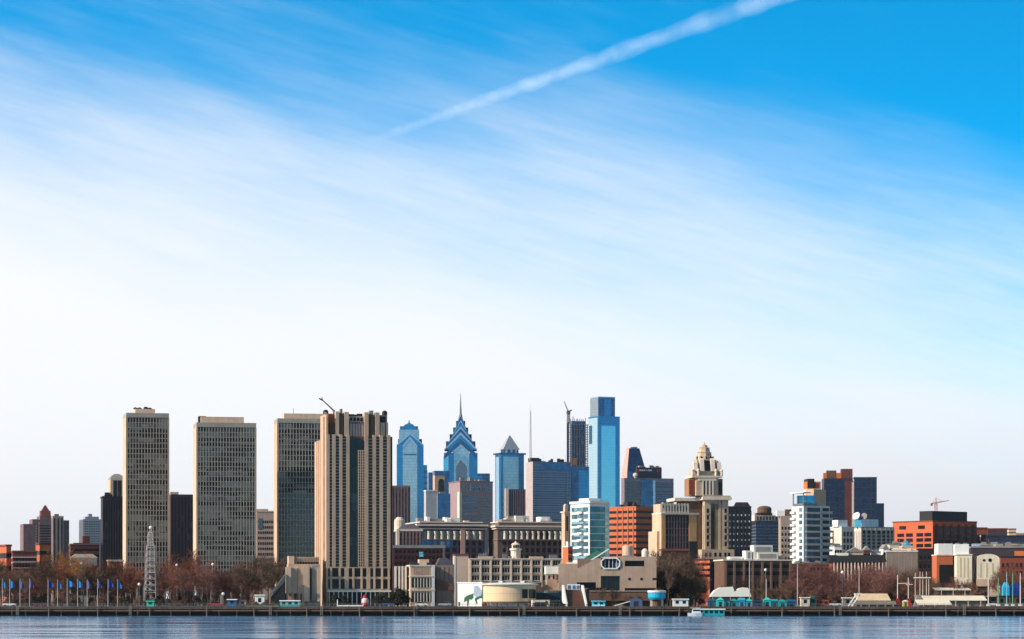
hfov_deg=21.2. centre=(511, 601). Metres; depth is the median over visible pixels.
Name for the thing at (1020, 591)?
mast
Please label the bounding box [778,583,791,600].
bare tree
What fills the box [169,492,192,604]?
dark slab
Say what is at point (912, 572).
bare tree
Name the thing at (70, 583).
flag
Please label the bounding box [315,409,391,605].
ribbed tower
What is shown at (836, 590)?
bare tree
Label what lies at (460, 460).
glass tower
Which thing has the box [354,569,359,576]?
base window
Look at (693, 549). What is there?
black stack
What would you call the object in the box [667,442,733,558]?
stone tower
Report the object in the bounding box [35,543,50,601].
brick tower
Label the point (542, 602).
entrance porch
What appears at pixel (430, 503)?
office block
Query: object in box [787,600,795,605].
canvas booth
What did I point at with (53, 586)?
bare tree
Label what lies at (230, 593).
bare tree
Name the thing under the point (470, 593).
screen wall
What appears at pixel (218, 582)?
bare tree
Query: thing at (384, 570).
base window
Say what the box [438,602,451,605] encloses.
parked car
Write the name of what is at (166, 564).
bare tree
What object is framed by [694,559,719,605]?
brick shop
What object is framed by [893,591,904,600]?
bare tree
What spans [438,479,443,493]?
arch window
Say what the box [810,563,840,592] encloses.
bare tree
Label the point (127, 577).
bare tree
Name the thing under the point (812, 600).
hut
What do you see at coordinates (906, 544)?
town house
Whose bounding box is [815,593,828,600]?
shrub
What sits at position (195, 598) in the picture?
shrub
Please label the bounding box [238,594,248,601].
shrub
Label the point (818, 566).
brick podium
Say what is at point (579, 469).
unfinished tower
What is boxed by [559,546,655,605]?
concrete museum
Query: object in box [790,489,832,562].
white flats
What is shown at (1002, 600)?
hut
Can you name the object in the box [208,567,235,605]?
bare tree
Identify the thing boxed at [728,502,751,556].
dark office
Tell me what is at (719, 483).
side window
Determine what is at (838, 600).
shrub
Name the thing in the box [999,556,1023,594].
rust building
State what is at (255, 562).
bare tree
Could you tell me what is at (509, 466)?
glass tower
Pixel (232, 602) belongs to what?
hut
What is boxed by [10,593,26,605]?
shrub
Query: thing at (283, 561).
bare tree
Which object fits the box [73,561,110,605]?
bare tree
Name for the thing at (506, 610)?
fender beam
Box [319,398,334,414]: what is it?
roof crane
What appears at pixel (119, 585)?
flag
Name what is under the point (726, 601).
canvas booth
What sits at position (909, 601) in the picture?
mast
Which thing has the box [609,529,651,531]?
ribbon window
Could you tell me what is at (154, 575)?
bare tree
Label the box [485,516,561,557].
colonnaded block
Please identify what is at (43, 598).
shrub
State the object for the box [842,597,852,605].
hut
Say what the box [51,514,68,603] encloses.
slab building
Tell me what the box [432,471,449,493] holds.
arched tower
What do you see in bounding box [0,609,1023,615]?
quay wall
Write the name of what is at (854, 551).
town house
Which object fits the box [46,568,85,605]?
bare tree
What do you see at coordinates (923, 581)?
bare tree
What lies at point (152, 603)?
hut
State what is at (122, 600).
shrub
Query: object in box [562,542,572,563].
brick turret
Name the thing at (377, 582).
base window
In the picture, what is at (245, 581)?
bare tree
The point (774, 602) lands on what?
canvas booth
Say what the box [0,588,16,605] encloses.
shrub
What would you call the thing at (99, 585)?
flag
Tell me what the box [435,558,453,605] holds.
shaded wing
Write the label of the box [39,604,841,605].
ground
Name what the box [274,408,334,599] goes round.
apartment tower
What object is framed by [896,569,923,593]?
bare tree
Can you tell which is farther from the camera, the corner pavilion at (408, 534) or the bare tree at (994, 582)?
the corner pavilion at (408, 534)
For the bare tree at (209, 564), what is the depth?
1076.36 m
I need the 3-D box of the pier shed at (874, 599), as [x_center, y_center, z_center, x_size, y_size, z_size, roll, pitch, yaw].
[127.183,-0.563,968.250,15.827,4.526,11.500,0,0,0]
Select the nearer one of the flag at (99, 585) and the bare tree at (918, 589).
the flag at (99, 585)
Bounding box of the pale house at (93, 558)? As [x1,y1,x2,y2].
[70,554,97,604]
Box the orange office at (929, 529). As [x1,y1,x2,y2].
[892,511,976,587]
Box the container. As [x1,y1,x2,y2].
[816,600,828,605]
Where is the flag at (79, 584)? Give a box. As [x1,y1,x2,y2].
[77,579,82,605]
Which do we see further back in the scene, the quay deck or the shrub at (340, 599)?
the shrub at (340, 599)
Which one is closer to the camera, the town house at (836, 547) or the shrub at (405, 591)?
the shrub at (405, 591)
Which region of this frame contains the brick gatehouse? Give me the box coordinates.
[932,544,952,587]
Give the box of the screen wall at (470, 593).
[457,582,485,605]
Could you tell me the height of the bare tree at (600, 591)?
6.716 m
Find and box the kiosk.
[591,601,605,605]
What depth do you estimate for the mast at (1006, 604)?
963.89 m
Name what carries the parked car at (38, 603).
on the ground
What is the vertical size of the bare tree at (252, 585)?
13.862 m
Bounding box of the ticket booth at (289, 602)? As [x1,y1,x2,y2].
[279,600,300,605]
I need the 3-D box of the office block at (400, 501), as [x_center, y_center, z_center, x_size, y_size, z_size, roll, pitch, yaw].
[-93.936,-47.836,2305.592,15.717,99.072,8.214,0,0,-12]
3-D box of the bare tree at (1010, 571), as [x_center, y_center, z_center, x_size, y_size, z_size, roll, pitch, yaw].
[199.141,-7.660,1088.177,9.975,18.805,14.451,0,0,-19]
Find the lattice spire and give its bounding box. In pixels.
[144,526,157,605]
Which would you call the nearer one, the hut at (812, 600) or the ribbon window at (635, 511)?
the hut at (812, 600)
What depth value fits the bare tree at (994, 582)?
1092.83 m
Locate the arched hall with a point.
(986, 566)
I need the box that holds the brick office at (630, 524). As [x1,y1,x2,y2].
[609,502,652,556]
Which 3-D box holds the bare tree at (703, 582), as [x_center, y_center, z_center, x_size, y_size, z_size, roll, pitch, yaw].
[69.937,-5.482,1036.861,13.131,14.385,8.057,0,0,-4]
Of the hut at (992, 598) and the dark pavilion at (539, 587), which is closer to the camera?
the hut at (992, 598)
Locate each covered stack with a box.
[1002,582,1009,594]
[1010,583,1021,594]
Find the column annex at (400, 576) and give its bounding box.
[394,566,406,605]
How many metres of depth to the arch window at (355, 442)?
1012.94 m
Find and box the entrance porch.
[531,600,549,605]
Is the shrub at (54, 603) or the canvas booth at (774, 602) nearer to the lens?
the canvas booth at (774, 602)
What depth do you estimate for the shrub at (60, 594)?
995.30 m
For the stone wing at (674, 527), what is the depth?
1302.50 m
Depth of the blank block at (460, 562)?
1120.15 m
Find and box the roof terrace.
[969,541,1023,582]
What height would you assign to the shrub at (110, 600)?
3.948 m
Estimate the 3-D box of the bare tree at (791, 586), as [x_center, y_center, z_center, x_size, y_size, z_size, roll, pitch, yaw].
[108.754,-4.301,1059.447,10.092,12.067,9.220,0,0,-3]
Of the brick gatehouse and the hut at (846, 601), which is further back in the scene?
the brick gatehouse
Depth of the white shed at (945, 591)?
1007.80 m
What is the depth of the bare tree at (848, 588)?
1022.45 m
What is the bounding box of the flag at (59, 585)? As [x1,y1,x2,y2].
[57,579,61,605]
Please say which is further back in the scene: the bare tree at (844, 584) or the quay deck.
the bare tree at (844, 584)
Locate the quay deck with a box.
[0,606,1023,608]
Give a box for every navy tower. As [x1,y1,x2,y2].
[822,469,853,526]
[853,477,883,526]
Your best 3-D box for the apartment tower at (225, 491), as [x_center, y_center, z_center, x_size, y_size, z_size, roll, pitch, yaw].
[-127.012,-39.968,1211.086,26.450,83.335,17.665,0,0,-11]
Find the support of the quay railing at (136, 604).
on the quay deck
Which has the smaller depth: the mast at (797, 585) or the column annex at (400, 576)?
the mast at (797, 585)
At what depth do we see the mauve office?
2707.72 m
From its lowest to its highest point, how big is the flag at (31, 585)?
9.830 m
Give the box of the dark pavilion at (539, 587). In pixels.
[532,582,558,589]
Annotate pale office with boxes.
[853,512,893,550]
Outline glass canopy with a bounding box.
[536,590,561,605]
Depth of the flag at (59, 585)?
964.94 m
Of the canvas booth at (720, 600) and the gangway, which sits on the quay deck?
the canvas booth at (720, 600)
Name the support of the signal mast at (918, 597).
on the ground
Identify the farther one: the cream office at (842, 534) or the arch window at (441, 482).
the arch window at (441, 482)
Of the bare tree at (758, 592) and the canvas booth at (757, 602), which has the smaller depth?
the canvas booth at (757, 602)
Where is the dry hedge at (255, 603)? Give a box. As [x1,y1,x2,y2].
[246,601,278,605]
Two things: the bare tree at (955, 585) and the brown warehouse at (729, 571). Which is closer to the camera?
the bare tree at (955, 585)
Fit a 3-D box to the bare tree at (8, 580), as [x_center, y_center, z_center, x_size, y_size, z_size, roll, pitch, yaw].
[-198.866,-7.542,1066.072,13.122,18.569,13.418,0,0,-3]
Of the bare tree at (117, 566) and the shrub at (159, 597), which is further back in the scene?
the bare tree at (117, 566)
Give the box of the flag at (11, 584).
[9,579,14,605]
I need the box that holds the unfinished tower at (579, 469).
[567,418,588,501]
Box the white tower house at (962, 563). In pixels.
[953,543,972,587]
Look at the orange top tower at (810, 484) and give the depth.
1720.31 m
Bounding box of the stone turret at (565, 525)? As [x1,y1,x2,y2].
[560,504,569,558]
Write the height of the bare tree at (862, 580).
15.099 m
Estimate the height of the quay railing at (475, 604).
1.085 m
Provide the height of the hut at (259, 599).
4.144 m
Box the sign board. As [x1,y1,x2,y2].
[567,584,579,589]
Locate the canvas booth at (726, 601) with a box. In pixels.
[724,598,729,605]
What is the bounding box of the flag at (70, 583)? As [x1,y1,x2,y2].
[67,579,73,587]
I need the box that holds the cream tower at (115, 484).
[108,474,122,495]
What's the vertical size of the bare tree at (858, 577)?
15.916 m
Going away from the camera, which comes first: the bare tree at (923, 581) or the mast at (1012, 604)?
the mast at (1012, 604)
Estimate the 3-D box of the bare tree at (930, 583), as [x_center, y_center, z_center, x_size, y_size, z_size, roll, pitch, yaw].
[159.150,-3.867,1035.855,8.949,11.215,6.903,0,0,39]
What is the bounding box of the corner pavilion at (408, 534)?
[394,517,422,544]
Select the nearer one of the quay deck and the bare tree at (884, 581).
the quay deck
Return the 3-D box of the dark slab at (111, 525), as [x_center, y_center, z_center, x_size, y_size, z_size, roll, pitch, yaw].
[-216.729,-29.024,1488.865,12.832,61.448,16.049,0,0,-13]
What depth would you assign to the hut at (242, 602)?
964.50 m
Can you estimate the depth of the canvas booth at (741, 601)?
957.78 m
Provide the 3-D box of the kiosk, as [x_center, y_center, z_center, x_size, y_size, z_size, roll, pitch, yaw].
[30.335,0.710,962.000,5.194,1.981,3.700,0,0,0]
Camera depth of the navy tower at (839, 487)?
1750.03 m
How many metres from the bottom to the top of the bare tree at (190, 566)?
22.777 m
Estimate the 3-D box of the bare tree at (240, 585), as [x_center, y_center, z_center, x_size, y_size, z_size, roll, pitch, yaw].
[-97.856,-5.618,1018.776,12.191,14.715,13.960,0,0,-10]
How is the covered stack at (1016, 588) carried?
on the ground
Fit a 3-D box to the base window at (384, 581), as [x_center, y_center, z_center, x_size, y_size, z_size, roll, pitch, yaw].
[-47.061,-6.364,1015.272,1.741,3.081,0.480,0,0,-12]
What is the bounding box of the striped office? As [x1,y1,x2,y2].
[526,403,570,521]
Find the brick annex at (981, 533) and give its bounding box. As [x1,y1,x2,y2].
[977,527,987,543]
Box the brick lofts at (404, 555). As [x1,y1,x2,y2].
[392,542,444,591]
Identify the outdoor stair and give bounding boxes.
[562,585,586,605]
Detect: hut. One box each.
[146,601,155,605]
[227,599,237,605]
[238,600,247,605]
[254,595,265,603]
[672,599,688,605]
[799,597,810,605]
[810,596,814,605]
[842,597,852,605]
[977,586,989,595]
[984,596,996,605]
[997,595,1023,605]
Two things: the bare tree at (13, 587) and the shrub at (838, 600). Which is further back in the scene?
the bare tree at (13, 587)
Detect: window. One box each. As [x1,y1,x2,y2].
[258,518,262,529]
[332,569,338,575]
[332,580,338,587]
[350,438,364,447]
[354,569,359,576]
[354,580,359,587]
[375,569,380,576]
[375,580,380,587]
[383,569,386,576]
[383,580,386,587]
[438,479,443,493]
[522,589,527,597]
[529,589,532,597]
[601,557,619,568]
[609,510,652,513]
[609,517,651,519]
[609,523,651,525]
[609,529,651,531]
[609,535,647,537]
[609,541,647,543]
[609,547,647,549]
[609,554,641,555]
[704,460,709,470]
[718,482,721,493]
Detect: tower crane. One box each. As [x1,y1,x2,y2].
[564,401,571,423]
[931,498,948,510]
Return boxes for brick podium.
[792,560,828,597]
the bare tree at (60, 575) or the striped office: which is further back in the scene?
the striped office
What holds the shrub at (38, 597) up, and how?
on the ground
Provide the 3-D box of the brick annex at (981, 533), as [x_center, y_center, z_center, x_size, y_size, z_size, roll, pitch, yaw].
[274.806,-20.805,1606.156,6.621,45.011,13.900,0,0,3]
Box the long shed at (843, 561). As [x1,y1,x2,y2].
[826,553,886,602]
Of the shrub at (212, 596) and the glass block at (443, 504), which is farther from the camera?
the glass block at (443, 504)
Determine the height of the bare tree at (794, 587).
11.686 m
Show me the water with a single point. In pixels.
(511, 627)
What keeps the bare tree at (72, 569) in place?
on the ground
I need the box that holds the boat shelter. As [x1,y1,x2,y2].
[615,598,641,605]
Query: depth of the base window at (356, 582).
1012.82 m
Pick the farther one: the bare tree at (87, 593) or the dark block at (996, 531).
the dark block at (996, 531)
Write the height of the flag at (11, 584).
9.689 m
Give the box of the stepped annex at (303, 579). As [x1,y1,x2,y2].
[286,556,320,605]
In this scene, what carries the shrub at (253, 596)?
on the ground
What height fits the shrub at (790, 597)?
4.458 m
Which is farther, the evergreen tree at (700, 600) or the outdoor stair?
the evergreen tree at (700, 600)
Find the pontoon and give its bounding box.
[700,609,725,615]
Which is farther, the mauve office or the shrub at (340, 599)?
the mauve office
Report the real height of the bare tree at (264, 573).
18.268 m
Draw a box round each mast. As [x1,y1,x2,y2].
[749,561,749,598]
[796,564,798,605]
[894,575,909,605]
[906,577,912,605]
[913,571,930,605]
[986,577,989,605]
[996,577,999,605]
[1005,573,1007,605]
[1011,573,1014,605]
[1018,573,1020,605]
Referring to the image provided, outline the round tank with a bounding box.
[647,590,665,605]
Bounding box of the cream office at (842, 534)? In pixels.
[830,520,854,552]
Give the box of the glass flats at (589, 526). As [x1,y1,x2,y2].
[569,498,609,561]
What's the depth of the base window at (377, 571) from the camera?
1014.43 m
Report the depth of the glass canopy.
978.56 m
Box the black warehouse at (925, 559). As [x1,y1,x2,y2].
[916,548,933,593]
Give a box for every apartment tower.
[123,407,168,604]
[193,416,256,604]
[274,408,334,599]
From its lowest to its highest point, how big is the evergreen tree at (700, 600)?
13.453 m
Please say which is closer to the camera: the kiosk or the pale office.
the kiosk
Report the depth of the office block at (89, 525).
2403.53 m
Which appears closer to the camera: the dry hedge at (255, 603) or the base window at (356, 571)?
the dry hedge at (255, 603)
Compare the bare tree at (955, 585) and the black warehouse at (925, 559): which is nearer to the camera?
the bare tree at (955, 585)
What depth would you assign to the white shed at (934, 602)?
962.63 m
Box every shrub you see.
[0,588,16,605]
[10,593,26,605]
[28,592,39,602]
[28,595,39,605]
[38,594,48,605]
[49,591,67,604]
[52,598,61,605]
[61,593,76,605]
[69,599,76,605]
[86,596,94,605]
[95,597,105,605]
[100,591,116,605]
[105,596,116,605]
[118,596,126,605]
[126,595,132,605]
[132,595,144,605]
[153,595,164,605]
[158,595,166,605]
[164,598,171,605]
[170,595,183,605]
[178,596,188,605]
[190,594,201,605]
[208,592,219,605]
[222,595,231,604]
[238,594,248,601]
[249,590,257,603]
[327,594,339,605]
[335,596,343,603]
[338,595,350,604]
[371,592,386,605]
[371,594,382,605]
[388,586,409,605]
[388,592,400,605]
[394,590,412,605]
[399,594,409,605]
[788,594,796,604]
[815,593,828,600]
[830,591,841,603]
[840,590,854,605]
[887,592,895,600]
[969,590,976,595]
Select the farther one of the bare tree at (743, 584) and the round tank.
the bare tree at (743, 584)
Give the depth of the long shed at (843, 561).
1199.95 m
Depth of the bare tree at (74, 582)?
1008.35 m
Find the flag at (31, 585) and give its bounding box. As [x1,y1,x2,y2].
[29,579,33,605]
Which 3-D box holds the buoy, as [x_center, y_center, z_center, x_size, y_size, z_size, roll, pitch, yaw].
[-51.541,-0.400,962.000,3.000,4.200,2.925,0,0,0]
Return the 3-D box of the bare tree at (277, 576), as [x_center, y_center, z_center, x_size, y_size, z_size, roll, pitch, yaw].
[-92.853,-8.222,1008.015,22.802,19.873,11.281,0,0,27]
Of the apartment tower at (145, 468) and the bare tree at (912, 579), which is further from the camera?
the apartment tower at (145, 468)
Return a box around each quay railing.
[14,603,258,605]
[410,603,553,605]
[718,603,1021,605]
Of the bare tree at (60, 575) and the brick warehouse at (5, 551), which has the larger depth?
the brick warehouse at (5, 551)
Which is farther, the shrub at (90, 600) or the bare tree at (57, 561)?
the bare tree at (57, 561)
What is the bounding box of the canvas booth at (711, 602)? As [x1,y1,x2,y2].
[707,599,715,605]
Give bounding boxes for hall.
[406,559,434,605]
[973,554,999,595]
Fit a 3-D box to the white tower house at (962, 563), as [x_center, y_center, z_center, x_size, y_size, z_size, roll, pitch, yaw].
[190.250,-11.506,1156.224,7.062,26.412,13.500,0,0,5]
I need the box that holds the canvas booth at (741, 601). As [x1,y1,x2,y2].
[738,598,744,605]
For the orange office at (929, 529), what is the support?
on the ground
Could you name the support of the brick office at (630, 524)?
on the ground
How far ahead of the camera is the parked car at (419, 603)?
967.23 m
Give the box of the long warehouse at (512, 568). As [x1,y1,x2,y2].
[468,541,562,605]
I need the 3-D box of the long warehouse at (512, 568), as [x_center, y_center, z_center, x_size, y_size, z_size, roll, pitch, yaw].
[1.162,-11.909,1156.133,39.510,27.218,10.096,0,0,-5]
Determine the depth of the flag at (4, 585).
964.95 m
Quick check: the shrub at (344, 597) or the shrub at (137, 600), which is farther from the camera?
the shrub at (137, 600)
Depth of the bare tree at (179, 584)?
1092.60 m
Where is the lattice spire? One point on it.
(150, 572)
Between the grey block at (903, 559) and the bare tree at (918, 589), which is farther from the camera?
the grey block at (903, 559)
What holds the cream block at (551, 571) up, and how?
on the ground
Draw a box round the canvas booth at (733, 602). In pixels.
[730,599,737,605]
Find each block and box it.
[68,536,99,604]
[79,514,100,600]
[257,509,273,603]
[392,486,409,596]
[405,517,488,562]
[424,490,436,520]
[427,472,432,489]
[437,492,449,521]
[452,554,468,605]
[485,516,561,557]
[544,566,557,586]
[776,509,791,558]
[885,545,917,598]
[987,528,1007,534]
[1007,528,1015,534]
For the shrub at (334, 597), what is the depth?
974.66 m
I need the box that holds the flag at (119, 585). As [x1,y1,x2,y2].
[117,579,121,605]
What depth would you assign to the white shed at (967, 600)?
972.80 m
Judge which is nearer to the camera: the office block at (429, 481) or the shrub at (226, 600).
the shrub at (226, 600)
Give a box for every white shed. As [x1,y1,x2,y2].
[915,600,951,605]
[922,596,986,605]
[933,588,970,595]
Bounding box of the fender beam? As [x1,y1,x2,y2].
[0,610,1023,610]
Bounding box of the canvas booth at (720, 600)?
[716,597,723,605]
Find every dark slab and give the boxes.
[100,492,125,604]
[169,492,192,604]
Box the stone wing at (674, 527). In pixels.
[648,502,698,604]
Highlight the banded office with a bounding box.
[621,463,673,506]
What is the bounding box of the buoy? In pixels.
[361,594,368,605]
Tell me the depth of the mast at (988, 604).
963.84 m
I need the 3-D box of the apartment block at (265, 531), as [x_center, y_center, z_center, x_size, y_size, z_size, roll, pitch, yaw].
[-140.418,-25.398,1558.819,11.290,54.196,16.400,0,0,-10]
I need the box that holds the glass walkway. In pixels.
[269,574,284,605]
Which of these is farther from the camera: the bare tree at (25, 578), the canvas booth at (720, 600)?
the bare tree at (25, 578)
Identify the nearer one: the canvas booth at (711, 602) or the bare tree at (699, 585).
the canvas booth at (711, 602)
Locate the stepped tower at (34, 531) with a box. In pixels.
[20,505,50,601]
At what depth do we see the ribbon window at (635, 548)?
1483.93 m
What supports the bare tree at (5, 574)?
on the ground
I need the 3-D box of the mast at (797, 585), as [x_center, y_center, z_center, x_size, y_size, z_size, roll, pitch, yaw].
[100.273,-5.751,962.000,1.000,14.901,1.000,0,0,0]
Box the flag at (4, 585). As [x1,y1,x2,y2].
[2,579,6,605]
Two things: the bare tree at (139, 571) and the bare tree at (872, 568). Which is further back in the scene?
the bare tree at (139, 571)
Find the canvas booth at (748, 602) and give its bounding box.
[745,599,751,605]
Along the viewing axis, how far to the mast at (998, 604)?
963.83 m
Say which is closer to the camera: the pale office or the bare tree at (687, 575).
the bare tree at (687, 575)
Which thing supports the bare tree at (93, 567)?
on the ground
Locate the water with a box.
[0,616,1023,638]
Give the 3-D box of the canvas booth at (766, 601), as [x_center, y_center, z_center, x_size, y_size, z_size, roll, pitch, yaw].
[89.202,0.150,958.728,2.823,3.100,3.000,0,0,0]
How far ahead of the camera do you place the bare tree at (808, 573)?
1027.81 m
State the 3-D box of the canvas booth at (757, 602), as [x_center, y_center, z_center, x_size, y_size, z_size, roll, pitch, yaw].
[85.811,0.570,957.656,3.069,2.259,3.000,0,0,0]
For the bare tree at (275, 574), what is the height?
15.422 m
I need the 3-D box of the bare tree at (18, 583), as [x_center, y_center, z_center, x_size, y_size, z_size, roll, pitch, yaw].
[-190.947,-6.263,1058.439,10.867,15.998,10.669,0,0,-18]
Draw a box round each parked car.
[3,602,15,605]
[33,602,46,605]
[381,602,394,605]
[415,602,427,605]
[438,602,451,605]
[829,602,841,605]
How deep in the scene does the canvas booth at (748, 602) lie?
957.91 m
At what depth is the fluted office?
2902.66 m
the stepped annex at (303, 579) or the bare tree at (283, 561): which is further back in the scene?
the bare tree at (283, 561)
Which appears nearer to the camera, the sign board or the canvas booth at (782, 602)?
the canvas booth at (782, 602)
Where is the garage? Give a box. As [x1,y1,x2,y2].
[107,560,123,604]
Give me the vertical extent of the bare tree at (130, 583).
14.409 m
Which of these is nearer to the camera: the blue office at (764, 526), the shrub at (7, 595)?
the shrub at (7, 595)
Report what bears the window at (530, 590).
in the round pavilion at (508, 593)
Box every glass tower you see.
[397,421,426,522]
[443,393,489,481]
[493,435,525,521]
[588,396,619,556]
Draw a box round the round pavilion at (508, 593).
[480,580,538,605]
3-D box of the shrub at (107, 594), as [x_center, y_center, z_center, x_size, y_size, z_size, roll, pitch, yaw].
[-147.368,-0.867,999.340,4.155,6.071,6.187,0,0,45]
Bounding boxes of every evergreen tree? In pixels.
[656,570,675,605]
[664,574,680,605]
[670,557,694,604]
[679,574,705,605]
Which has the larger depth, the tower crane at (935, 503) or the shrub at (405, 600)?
the tower crane at (935, 503)
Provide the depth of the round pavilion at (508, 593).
965.66 m
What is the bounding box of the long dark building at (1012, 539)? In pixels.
[986,535,1023,545]
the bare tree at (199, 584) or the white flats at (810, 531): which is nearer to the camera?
the bare tree at (199, 584)
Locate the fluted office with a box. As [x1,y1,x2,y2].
[504,489,525,518]
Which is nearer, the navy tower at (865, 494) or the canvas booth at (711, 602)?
the canvas booth at (711, 602)
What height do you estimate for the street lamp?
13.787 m
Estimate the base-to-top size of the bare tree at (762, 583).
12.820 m
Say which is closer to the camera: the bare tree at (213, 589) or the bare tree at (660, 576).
the bare tree at (660, 576)
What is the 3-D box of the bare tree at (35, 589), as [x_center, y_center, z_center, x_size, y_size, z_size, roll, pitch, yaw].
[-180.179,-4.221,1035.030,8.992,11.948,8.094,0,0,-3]
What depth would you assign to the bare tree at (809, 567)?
1064.22 m
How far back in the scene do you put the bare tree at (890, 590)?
1001.50 m
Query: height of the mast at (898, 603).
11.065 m
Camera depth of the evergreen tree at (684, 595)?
1021.30 m
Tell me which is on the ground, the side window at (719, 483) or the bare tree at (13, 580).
the bare tree at (13, 580)
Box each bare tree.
[0,555,8,605]
[0,562,9,605]
[0,569,24,598]
[0,570,9,588]
[0,571,20,600]
[6,567,22,597]
[13,571,33,602]
[21,559,60,605]
[28,577,46,605]
[33,569,68,605]
[36,559,67,605]
[38,544,74,605]
[38,561,68,605]
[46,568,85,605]
[54,552,91,598]
[63,573,88,605]
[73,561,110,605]
[81,561,98,597]
[83,569,117,605]
[84,584,94,605]
[92,557,117,605]
[97,555,125,605]
[101,574,123,605]
[107,573,130,598]
[117,561,147,605]
[117,562,144,605]
[121,571,142,595]
[143,559,174,591]
[148,572,173,597]
[152,566,172,605]
[158,548,180,605]
[161,564,204,605]
[166,564,186,605]
[173,563,186,605]
[176,545,206,605]
[178,549,206,605]
[182,560,214,605]
[190,575,207,605]
[202,556,227,605]
[202,571,229,605]
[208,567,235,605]
[210,567,234,605]
[211,569,241,605]
[226,554,269,594]
[227,560,257,598]
[234,567,257,594]
[237,568,263,603]
[240,553,285,603]
[240,571,268,594]
[243,560,285,594]
[247,555,288,592]
[267,566,285,590]
[595,588,605,605]
[609,589,622,603]
[650,549,673,586]
[654,559,678,605]
[656,554,673,605]
[656,568,688,589]
[661,561,708,597]
[663,553,697,562]
[670,555,699,598]
[671,558,700,605]
[673,546,713,568]
[675,575,705,605]
[681,563,704,605]
[690,571,713,605]
[690,578,712,605]
[733,579,750,588]
[751,588,761,599]
[752,572,768,596]
[763,587,779,598]
[772,585,789,600]
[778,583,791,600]
[780,576,808,603]
[781,576,798,598]
[786,567,801,593]
[791,561,825,594]
[793,564,822,595]
[799,568,823,595]
[808,583,824,595]
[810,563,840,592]
[811,569,847,592]
[822,564,849,605]
[825,584,842,605]
[831,572,856,601]
[840,564,869,595]
[840,583,856,596]
[852,566,874,592]
[858,563,880,589]
[861,562,894,591]
[862,560,896,593]
[871,571,900,593]
[881,577,899,593]
[890,566,906,594]
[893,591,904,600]
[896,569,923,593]
[900,573,919,597]
[901,568,931,594]
[904,566,925,595]
[914,584,930,595]
[924,577,942,594]
[938,578,959,587]
[943,574,961,591]
[960,580,977,595]
[961,579,976,593]
[989,566,1007,594]
[992,569,1019,589]
[1000,562,1023,581]
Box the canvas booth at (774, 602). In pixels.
[771,599,777,605]
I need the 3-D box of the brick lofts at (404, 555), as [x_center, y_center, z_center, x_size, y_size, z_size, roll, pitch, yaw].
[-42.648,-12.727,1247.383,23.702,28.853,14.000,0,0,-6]
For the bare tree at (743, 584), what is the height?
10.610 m
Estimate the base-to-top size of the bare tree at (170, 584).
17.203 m
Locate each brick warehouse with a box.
[0,544,11,599]
[11,550,36,605]
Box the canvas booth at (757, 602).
[753,600,761,605]
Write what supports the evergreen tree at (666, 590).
on the ground
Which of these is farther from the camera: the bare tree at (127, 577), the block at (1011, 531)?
the block at (1011, 531)
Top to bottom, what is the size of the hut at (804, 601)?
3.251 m
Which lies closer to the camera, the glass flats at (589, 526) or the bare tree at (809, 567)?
the bare tree at (809, 567)
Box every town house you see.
[830,543,841,554]
[845,547,862,554]
[861,546,869,554]
[870,550,880,554]
[879,544,888,570]
[886,541,900,550]
[899,540,913,550]
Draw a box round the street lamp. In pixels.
[764,568,766,597]
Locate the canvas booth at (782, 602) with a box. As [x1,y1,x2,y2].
[778,600,786,605]
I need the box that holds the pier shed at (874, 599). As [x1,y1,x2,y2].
[851,594,896,605]
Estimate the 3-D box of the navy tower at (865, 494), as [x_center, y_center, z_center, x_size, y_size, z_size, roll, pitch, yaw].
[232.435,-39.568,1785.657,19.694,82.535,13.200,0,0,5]
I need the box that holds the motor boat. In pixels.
[688,603,702,615]
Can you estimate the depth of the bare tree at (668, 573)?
984.61 m
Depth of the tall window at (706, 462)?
1363.73 m
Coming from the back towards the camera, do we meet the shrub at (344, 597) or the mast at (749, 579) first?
the shrub at (344, 597)
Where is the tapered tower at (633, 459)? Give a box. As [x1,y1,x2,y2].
[622,447,644,477]
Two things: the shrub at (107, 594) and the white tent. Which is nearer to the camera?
the white tent
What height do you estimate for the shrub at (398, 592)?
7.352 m
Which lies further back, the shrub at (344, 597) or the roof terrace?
the roof terrace
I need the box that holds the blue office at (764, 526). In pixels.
[752,506,778,551]
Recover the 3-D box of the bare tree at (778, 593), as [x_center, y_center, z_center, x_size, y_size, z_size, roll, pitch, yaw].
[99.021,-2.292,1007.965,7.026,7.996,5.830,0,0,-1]
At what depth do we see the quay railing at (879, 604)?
950.35 m
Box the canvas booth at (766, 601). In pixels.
[763,597,770,605]
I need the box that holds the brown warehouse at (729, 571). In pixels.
[713,545,792,605]
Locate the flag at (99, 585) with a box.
[97,579,101,605]
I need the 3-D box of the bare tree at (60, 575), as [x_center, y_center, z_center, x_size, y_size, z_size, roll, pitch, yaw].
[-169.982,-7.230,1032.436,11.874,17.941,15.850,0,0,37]
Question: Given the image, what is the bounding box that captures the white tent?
[710,587,750,600]
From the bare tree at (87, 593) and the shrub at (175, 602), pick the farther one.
the bare tree at (87, 593)
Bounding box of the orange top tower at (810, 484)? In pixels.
[803,479,820,494]
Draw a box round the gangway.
[848,593,861,605]
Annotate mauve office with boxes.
[448,477,492,555]
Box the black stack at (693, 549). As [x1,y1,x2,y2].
[688,541,696,604]

